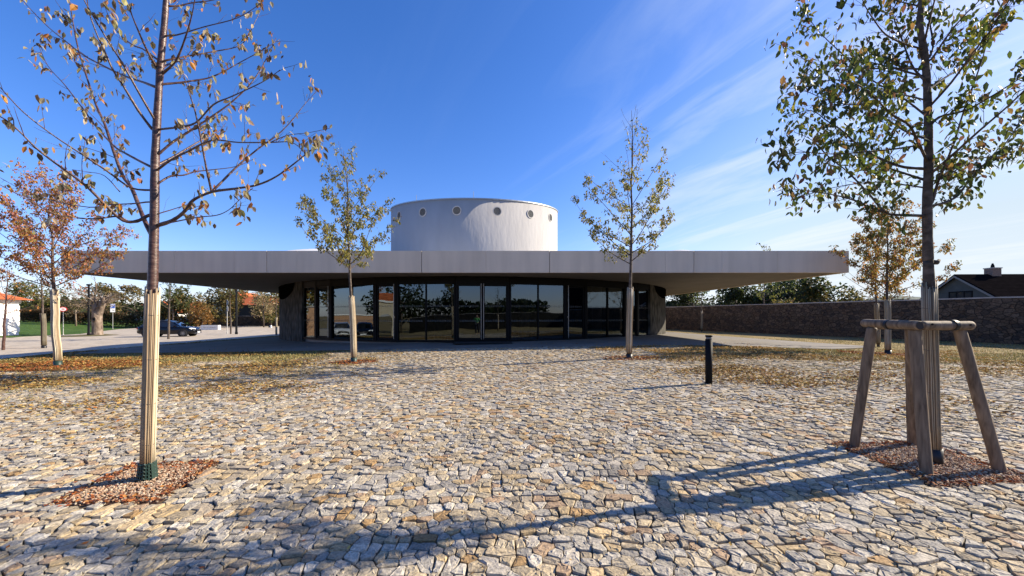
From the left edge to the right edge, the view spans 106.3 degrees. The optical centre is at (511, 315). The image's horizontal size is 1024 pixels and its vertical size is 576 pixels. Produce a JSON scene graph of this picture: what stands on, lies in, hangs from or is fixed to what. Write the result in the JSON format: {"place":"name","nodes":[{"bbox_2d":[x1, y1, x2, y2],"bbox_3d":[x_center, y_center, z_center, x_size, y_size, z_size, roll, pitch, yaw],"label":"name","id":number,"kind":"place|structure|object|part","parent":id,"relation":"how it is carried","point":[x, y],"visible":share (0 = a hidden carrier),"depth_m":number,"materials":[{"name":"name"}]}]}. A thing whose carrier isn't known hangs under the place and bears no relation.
{"place":"outdoors","nodes":[
{"label":"outdoors","id":0,"kind":"place"},
{"bbox_2d":[0,320,194,337],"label":"lawn","id":1,"kind":"structure","parent":0,"point":[31,328],"depth_m":54.68,"materials":[{"name":"green plant"}]},
{"bbox_2d":[3,278,72,321],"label":"tree","id":2,"kind":"object","parent":1,"relation":"on","point":[35,301],"visible":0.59,"depth_m":70.68,"materials":[{"name":"green plant"}]},
{"bbox_2d":[38,295,62,320],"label":"tree","id":3,"kind":"object","parent":1,"relation":"on","point":[46,305],"visible":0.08,"depth_m":73.93,"materials":[{"name":"green plant"}]},
{"bbox_2d":[19,307,86,324],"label":"hedge","id":4,"kind":"object","parent":1,"relation":"on","point":[32,315],"visible":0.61,"depth_m":64.91,"materials":[{"name":"green plant"}]},
{"bbox_2d":[60,295,91,325],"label":"tree","id":5,"kind":"object","parent":1,"relation":"on","point":[67,304],"visible":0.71,"depth_m":60.87,"materials":[{"name":"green plant"}]},
{"bbox_2d":[80,282,143,312],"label":"tree","id":6,"kind":"object","parent":1,"relation":"on","point":[104,289],"visible":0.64,"depth_m":76.83,"materials":[{"name":"green plant"}]},
{"bbox_2d":[110,304,114,328],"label":"parking sign","id":7,"kind":"object","parent":1,"relation":"on","point":[112,306],"visible":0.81,"depth_m":59.43,"materials":[{"name":"grey metal"}]},
{"bbox_2d":[85,309,170,327],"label":"hedge","id":8,"kind":"object","parent":1,"relation":"on","point":[128,318],"visible":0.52,"depth_m":65.97,"materials":[{"name":"green plant"}]},
{"bbox_2d":[105,301,167,319],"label":"tree","id":9,"kind":"object","parent":1,"relation":"on","point":[139,307],"visible":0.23,"depth_m":78.14,"materials":[{"name":"green plant"}]},
{"bbox_2d":[0,326,278,358],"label":"road","id":10,"kind":"structure","parent":0,"point":[31,345],"depth_m":33.09,"materials":[{"name":"grey asphalt"}]},
{"bbox_2d":[11,257,71,347],"bbox_3d":[-29.665,-0.846,24.300,2.793,5.893,2.821,0,0,-39],"label":"young tree","id":11,"kind":"object","parent":10,"relation":"on","point":[43,322],"visible":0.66,"depth_m":24.19,"materials":[{"name":"orange plant"}]},
{"bbox_2d":[60,307,66,334],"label":"road sign","id":12,"kind":"object","parent":10,"relation":"on","point":[62,309],"visible":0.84,"depth_m":40.90,"materials":[{"name":"grey metal"}]},
{"bbox_2d":[49,334,114,336],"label":"grass island","id":13,"kind":"structure","parent":10,"relation":"on","point":[85,335],"depth_m":39.39,"materials":[{"name":"green plant"}]},
{"bbox_2d":[86,284,90,334],"bbox_3d":[-44.155,-0.635,40.065,0.400,5.400,0.390,0,0,0],"label":"lamp post","id":14,"kind":"object","parent":13,"relation":"on","point":[88,320],"visible":0.96,"depth_m":39.99,"materials":[{"name":"black metal"}]},
{"bbox_2d":[59,275,133,334],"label":"old tree","id":15,"kind":"object","parent":13,"relation":"on","point":[97,307],"visible":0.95,"depth_m":40.65,"materials":[{"name":"brown plant"}]},
{"bbox_2d":[136,320,201,336],"bbox_3d":[-33.726,1.254,37.948,4.685,1.655,2.240,0,0,-17],"label":"parked car","id":16,"kind":"object","parent":10,"relation":"on","point":[181,329],"visible":0.64,"depth_m":37.40,"materials":[{"name":"black paint"}]},
{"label":"windows","id":17,"kind":"part","parent":16,"relation":"part of","materials":[{"name":"black glass"}]},
{"bbox_2d":[140,282,201,338],"bbox_3d":[-30.366,-1.534,33.955,3.409,7.265,3.690,0,0,0],"label":"young tree","id":18,"kind":"object","parent":10,"relation":"on","point":[169,290],"visible":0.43,"depth_m":33.81,"materials":[{"name":"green plant"}]},
{"bbox_2d":[174,287,244,326],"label":"tree","id":19,"kind":"object","parent":10,"relation":"on","point":[214,301],"visible":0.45,"depth_m":69.97,"materials":[{"name":"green plant"}]},
{"bbox_2d":[201,325,220,329],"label":"bench","id":20,"kind":"object","parent":10,"relation":"on","point":[210,327],"visible":1,"depth_m":56.61,"materials":[{"name":"white concrete"}]},
{"bbox_2d":[227,300,227,332],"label":"road sign","id":21,"kind":"object","parent":10,"relation":"on","point":[227,316],"visible":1,"depth_m":44.62,"materials":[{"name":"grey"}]},
{"bbox_2d":[235,289,237,333],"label":"lamp post","id":22,"kind":"object","parent":10,"relation":"on","point":[236,328],"visible":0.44,"depth_m":42.60,"materials":[{"name":"black metal"}]},
{"bbox_2d":[67,332,862,353],"bbox_3d":[-0.700,1.288,32.300,34.800,0.458,35.400,0,0,0],"label":"apron","id":23,"kind":"object","parent":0,"point":[277,343],"visible":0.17,"depth_m":16.48,"materials":[{"name":"concrete"}]},
{"bbox_2d":[61,191,848,342],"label":"round hall","id":24,"kind":"structure","parent":23,"relation":"on","point":[450,270],"depth_m":17.38,"materials":[{"name":"concrete"}]},
{"bbox_2d":[279,283,294,298],"bbox_3d":[-12.948,-1.351,21.931,0.302,0.798,4.435,0,0,-40],"label":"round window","id":25,"kind":"structure","parent":24,"relation":"in","point":[285,290],"depth_m":21.24,"materials":[{"name":"black glass"}]},
{"bbox_2d":[317,287,328,337],"bbox_3d":[-9.216,-0.190,18.728,0.978,2.500,0.161,0,0,29],"label":"door","id":26,"kind":"structure","parent":24,"relation":"in","point":[318,288],"depth_m":18.95,"materials":[{"name":"black metal"}]},
{"bbox_2d":[377,284,394,339],"bbox_3d":[-5.718,-0.190,17.375,0.936,2.500,0.160,0,0,13],"label":"door","id":27,"kind":"structure","parent":24,"relation":"in","point":[393,285],"depth_m":17.40,"materials":[{"name":"black"}]},
{"bbox_2d":[457,284,481,339],"bbox_3d":[-1.889,-0.190,17.093,1.079,2.500,0.166,0,0,0],"label":"door","id":28,"kind":"structure","parent":24,"relation":"in","point":[458,285],"depth_m":17.02,"materials":[{"name":"black"}]},
{"bbox_2d":[303,276,648,341],"bbox_3d":[-1.343,-0.291,18.919,18.662,2.914,3.718,0,0,-6],"label":"window frame","id":29,"kind":"structure","parent":24,"relation":"in","point":[453,280],"depth_m":17.58,"materials":[{"name":"black metal"}]},
{"bbox_2d":[483,284,507,339],"bbox_3d":[-0.742,-0.190,17.151,1.092,2.500,0.161,0,0,-5],"label":"door","id":30,"kind":"structure","parent":24,"relation":"in","point":[484,285],"depth_m":17.16,"materials":[{"name":"black"}]},
{"bbox_2d":[568,285,583,337],"bbox_3d":[3.030,-0.190,18.178,0.963,2.500,0.161,0,0,-24],"label":"door","id":31,"kind":"structure","parent":24,"relation":"in","point":[568,285],"depth_m":18.20,"materials":[{"name":"black"}]},
{"bbox_2d":[632,289,636,335],"bbox_3d":[6.268,-0.177,20.242,0.991,2.475,0.070,0,0,-40],"label":"door","id":32,"kind":"structure","parent":24,"relation":"in","point":[635,290],"depth_m":20.51,"materials":[{"name":"black"}]},
{"bbox_2d":[655,286,665,297],"bbox_3d":[9.280,-1.424,23.897,0.274,0.652,4.067,0,0,30],"label":"round window","id":33,"kind":"structure","parent":24,"relation":"in","point":[661,291],"depth_m":23.29,"materials":[{"name":"black glass"}]},
{"bbox_2d":[453,341,512,343],"bbox_3d":[-1.260,1.145,16.539,2.488,0.024,1.000,0,0,-5],"label":"door mat","id":34,"kind":"object","parent":23,"relation":"on","point":[499,342],"depth_m":16.42,"materials":[{"name":"black"}]},
{"bbox_2d":[0,345,1023,575],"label":"plaza paving","id":35,"kind":"structure","parent":0,"point":[442,393],"depth_m":3.58,"materials":[{"name":"stone"}]},
{"bbox_2d":[50,460,218,505],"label":"gravel","id":36,"kind":"structure","parent":35,"relation":"on","point":[166,478],"depth_m":3.45,"materials":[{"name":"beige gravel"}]},
{"bbox_2d":[0,0,332,482],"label":"young tree","id":37,"kind":"object","parent":36,"relation":"on","point":[147,468],"visible":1,"depth_m":3.56,"materials":[{"name":"brown plant"}]},
{"bbox_2d":[293,142,401,361],"bbox_3d":[-4.811,-1.861,11.127,2.826,6.608,3.131,0,0,0],"label":"young tree","id":38,"kind":"object","parent":35,"relation":"on","point":[348,235],"visible":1,"depth_m":11.20,"materials":[{"name":"green plant"}]},
{"bbox_2d":[0,342,1023,573],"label":"fallen leaves","id":39,"kind":"object","parent":35,"relation":"on","point":[86,363],"visible":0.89,"depth_m":8.59,"materials":[{"name":"brown plant"}]},
{"bbox_2d":[571,108,675,357],"bbox_3d":[3.219,-2.425,11.304,2.959,7.484,2.916,0,0,23],"label":"young tree","id":40,"kind":"object","parent":35,"relation":"on","point":[630,288],"visible":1,"depth_m":11.18,"materials":[{"name":"green plant"}]},
{"bbox_2d":[705,335,712,384],"bbox_3d":[3.847,0.879,7.506,0.131,1.007,0.131,0,0,0],"label":"bollard light","id":41,"kind":"object","parent":35,"relation":"on","point":[708,359],"visible":0.91,"depth_m":7.45,"materials":[{"name":"black paint"}]},
{"bbox_2d":[834,442,1023,487],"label":"gravel","id":42,"kind":"structure","parent":35,"relation":"on","point":[951,463],"depth_m":3.61,"materials":[{"name":"brown gravel"}]},
{"bbox_2d":[755,0,1023,464],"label":"young tree","id":43,"kind":"object","parent":42,"relation":"on","point":[948,165],"visible":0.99,"depth_m":3.65,"materials":[{"name":"green plant"}]},
{"bbox_2d":[849,319,1007,475],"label":"tree stakes","id":44,"kind":"object","parent":42,"relation":"on","point":[918,425],"visible":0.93,"depth_m":3.53,"materials":[{"name":"grey wood"}]},
{"bbox_2d":[0,338,1023,429],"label":"grass","id":45,"kind":"structure","parent":0,"point":[819,351],"depth_m":12.72,"materials":[{"name":"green plant"}]},
{"bbox_2d":[0,0,1023,303],"label":"sky","id":46,"kind":"structure","parent":0,"point":[521,100],"materials":[{"name":"blue"}]},
{"bbox_2d":[5,328,1023,370],"bbox_3d":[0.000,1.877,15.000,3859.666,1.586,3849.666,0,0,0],"label":"ground","id":47,"kind":"structure","parent":0,"point":[786,337],"depth_m":20.05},
{"bbox_2d":[0,293,30,335],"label":"cottage","id":48,"kind":"structure","parent":47,"relation":"on","point":[12,323],"depth_m":38.82,"materials":[{"name":"white paint"}]},
{"bbox_2d":[0,262,48,349],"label":"young tree","id":49,"kind":"object","parent":47,"relation":"on","point":[4,328],"visible":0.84,"depth_m":22.82,"materials":[{"name":"brown plant"}]},
{"bbox_2d":[0,160,141,366],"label":"young tree","id":50,"kind":"object","parent":47,"relation":"on","point":[34,244],"visible":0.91,"depth_m":11.41,"materials":[{"name":"orange plant"}]},
{"bbox_2d":[138,312,192,326],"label":"bush","id":51,"kind":"object","parent":47,"relation":"on","point":[177,317],"visible":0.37,"depth_m":67.66,"materials":[{"name":"green plant"}]},
{"bbox_2d":[160,285,195,319],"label":"tree","id":52,"kind":"object","parent":47,"relation":"on","point":[181,299],"visible":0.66,"depth_m":65.64,"materials":[{"name":"green plant"}]},
{"bbox_2d":[186,301,216,326],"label":"tree","id":53,"kind":"object","parent":47,"relation":"on","point":[203,316],"visible":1,"depth_m":61.78,"materials":[{"name":"orange plant"}]},
{"bbox_2d":[217,289,234,333],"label":"young tree","id":54,"kind":"object","parent":47,"relation":"on","point":[229,311],"visible":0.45,"depth_m":43.58,"materials":[{"name":"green plant"}]},
{"bbox_2d":[214,287,248,326],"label":"tree","id":55,"kind":"object","parent":47,"relation":"on","point":[232,297],"visible":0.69,"depth_m":70.78,"materials":[{"name":"green plant"}]},
{"bbox_2d":[216,292,257,315],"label":"house","id":56,"kind":"structure","parent":47,"relation":"on","point":[240,294],"depth_m":100.27,"materials":[{"name":"orange tile"}]},
{"bbox_2d":[196,316,278,325],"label":"stone wall","id":57,"kind":"structure","parent":47,"relation":"on","point":[248,321],"depth_m":77.27,"materials":[{"name":"stone"}]},
{"bbox_2d":[228,296,278,315],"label":"barn","id":58,"kind":"structure","parent":47,"relation":"on","point":[246,310],"depth_m":91.93,"materials":[{"name":"orange brick"}]},
{"bbox_2d":[247,291,277,326],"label":"tree","id":59,"kind":"object","parent":47,"relation":"on","point":[265,306],"visible":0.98,"depth_m":68.69,"materials":[{"name":"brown plant"}]},
{"bbox_2d":[251,292,278,324],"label":"tree","id":60,"kind":"object","parent":47,"relation":"on","point":[270,318],"visible":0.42,"depth_m":73.18,"materials":[{"name":"green plant"}]},
{"bbox_2d":[269,294,278,334],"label":"young tree","id":61,"kind":"object","parent":47,"relation":"on","point":[276,301],"visible":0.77,"depth_m":40.82,"materials":[{"name":"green plant"}]},
{"bbox_2d":[19,295,908,319],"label":"woodland","id":62,"kind":"object","parent":47,"relation":"on","point":[63,297],"depth_m":105.84,"materials":[{"name":"green plant"}]},
{"bbox_2d":[668,301,677,306],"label":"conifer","id":63,"kind":"object","parent":47,"relation":"on","point":[675,304],"visible":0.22,"depth_m":94.39,"materials":[{"name":"green plant"}]},
{"bbox_2d":[666,291,707,306],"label":"tree","id":64,"kind":"object","parent":47,"relation":"on","point":[684,298],"visible":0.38,"depth_m":56.72,"materials":[{"name":"green plant"}]},
{"bbox_2d":[687,291,720,330],"bbox_3d":[17.654,-1.396,35.895,2.624,5.767,3.134,0,0,0],"label":"young tree","id":65,"kind":"object","parent":47,"relation":"on","point":[701,305],"visible":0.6,"depth_m":35.55,"materials":[{"name":"green plant"}]},
{"bbox_2d":[696,291,741,305],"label":"tree","id":66,"kind":"object","parent":47,"relation":"on","point":[712,301],"visible":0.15,"depth_m":56.74,"materials":[{"name":"green plant"}]},
{"bbox_2d":[714,286,761,304],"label":"tree","id":67,"kind":"object","parent":47,"relation":"on","point":[732,295],"visible":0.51,"depth_m":48.82,"materials":[{"name":"green plant"}]},
{"bbox_2d":[738,281,802,303],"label":"tree","id":68,"kind":"object","parent":47,"relation":"on","point":[749,295],"visible":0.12,"depth_m":47.88,"materials":[{"name":"green plant"}]},
{"bbox_2d":[749,243,795,303],"bbox_3d":[21.495,-2.392,32.274,3.250,7.756,3.265,0,0,0],"label":"young tree","id":69,"kind":"object","parent":47,"relation":"on","point":[763,295],"visible":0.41,"depth_m":32.25,"materials":[{"name":"green plant"}]},
{"bbox_2d":[772,298,797,303],"bbox_3d":[24.002,-0.006,34.226,4.165,3.217,2.888,0,0,-41],"label":"bush","id":70,"kind":"object","parent":47,"relation":"on","point":[784,301],"visible":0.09,"depth_m":33.36,"materials":[{"name":"green plant"}]},
{"bbox_2d":[756,276,858,303],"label":"tree","id":71,"kind":"object","parent":47,"relation":"on","point":[788,285],"visible":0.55,"depth_m":43.96,"materials":[{"name":"green plant"}]},
{"bbox_2d":[793,277,865,302],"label":"tree","id":72,"kind":"object","parent":47,"relation":"on","point":[816,297],"visible":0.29,"depth_m":42.65,"materials":[{"name":"green plant"}]},
{"bbox_2d":[666,296,1023,344],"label":"stone wall","id":73,"kind":"structure","parent":47,"relation":"on","point":[998,320],"depth_m":26.31,"materials":[{"name":"stone"}]},
{"bbox_2d":[842,231,920,346],"bbox_3d":[16.497,-1.213,17.635,3.252,5.401,2.672,0,0,0],"label":"young tree","id":74,"kind":"object","parent":47,"relation":"on","point":[876,317],"visible":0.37,"depth_m":17.61,"materials":[{"name":"brown plant"}]},
{"bbox_2d":[848,286,920,300],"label":"tree","id":75,"kind":"object","parent":47,"relation":"on","point":[891,295],"visible":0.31,"depth_m":35.63,"materials":[{"name":"green plant"}]},
{"bbox_2d":[828,197,962,353],"bbox_3d":[13.595,-1.418,13.723,3.254,5.771,3.257,0,0,0],"label":"young tree","id":76,"kind":"object","parent":47,"relation":"on","point":[872,269],"visible":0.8,"depth_m":13.73,"materials":[{"name":"brown plant"}]},
{"bbox_2d":[920,263,1023,298],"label":"house","id":77,"kind":"structure","parent":47,"relation":"on","point":[992,281],"depth_m":35.05,"materials":[{"name":"tile"}]},
{"bbox_2d":[948,291,972,297],"bbox_3d":[41.692,-1.523,35.685,0.100,1.547,1.960,0,0,2],"label":"window","id":78,"kind":"structure","parent":77,"relation":"in","point":[958,294],"depth_m":35.60,"materials":[{"name":"black glass"}]},
{"bbox_2d":[667,296,920,306],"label":"hills","id":79,"kind":"structure","parent":0,"point":[900,297],"depth_m":427.99,"materials":[{"name":"green plant"}]}
]}

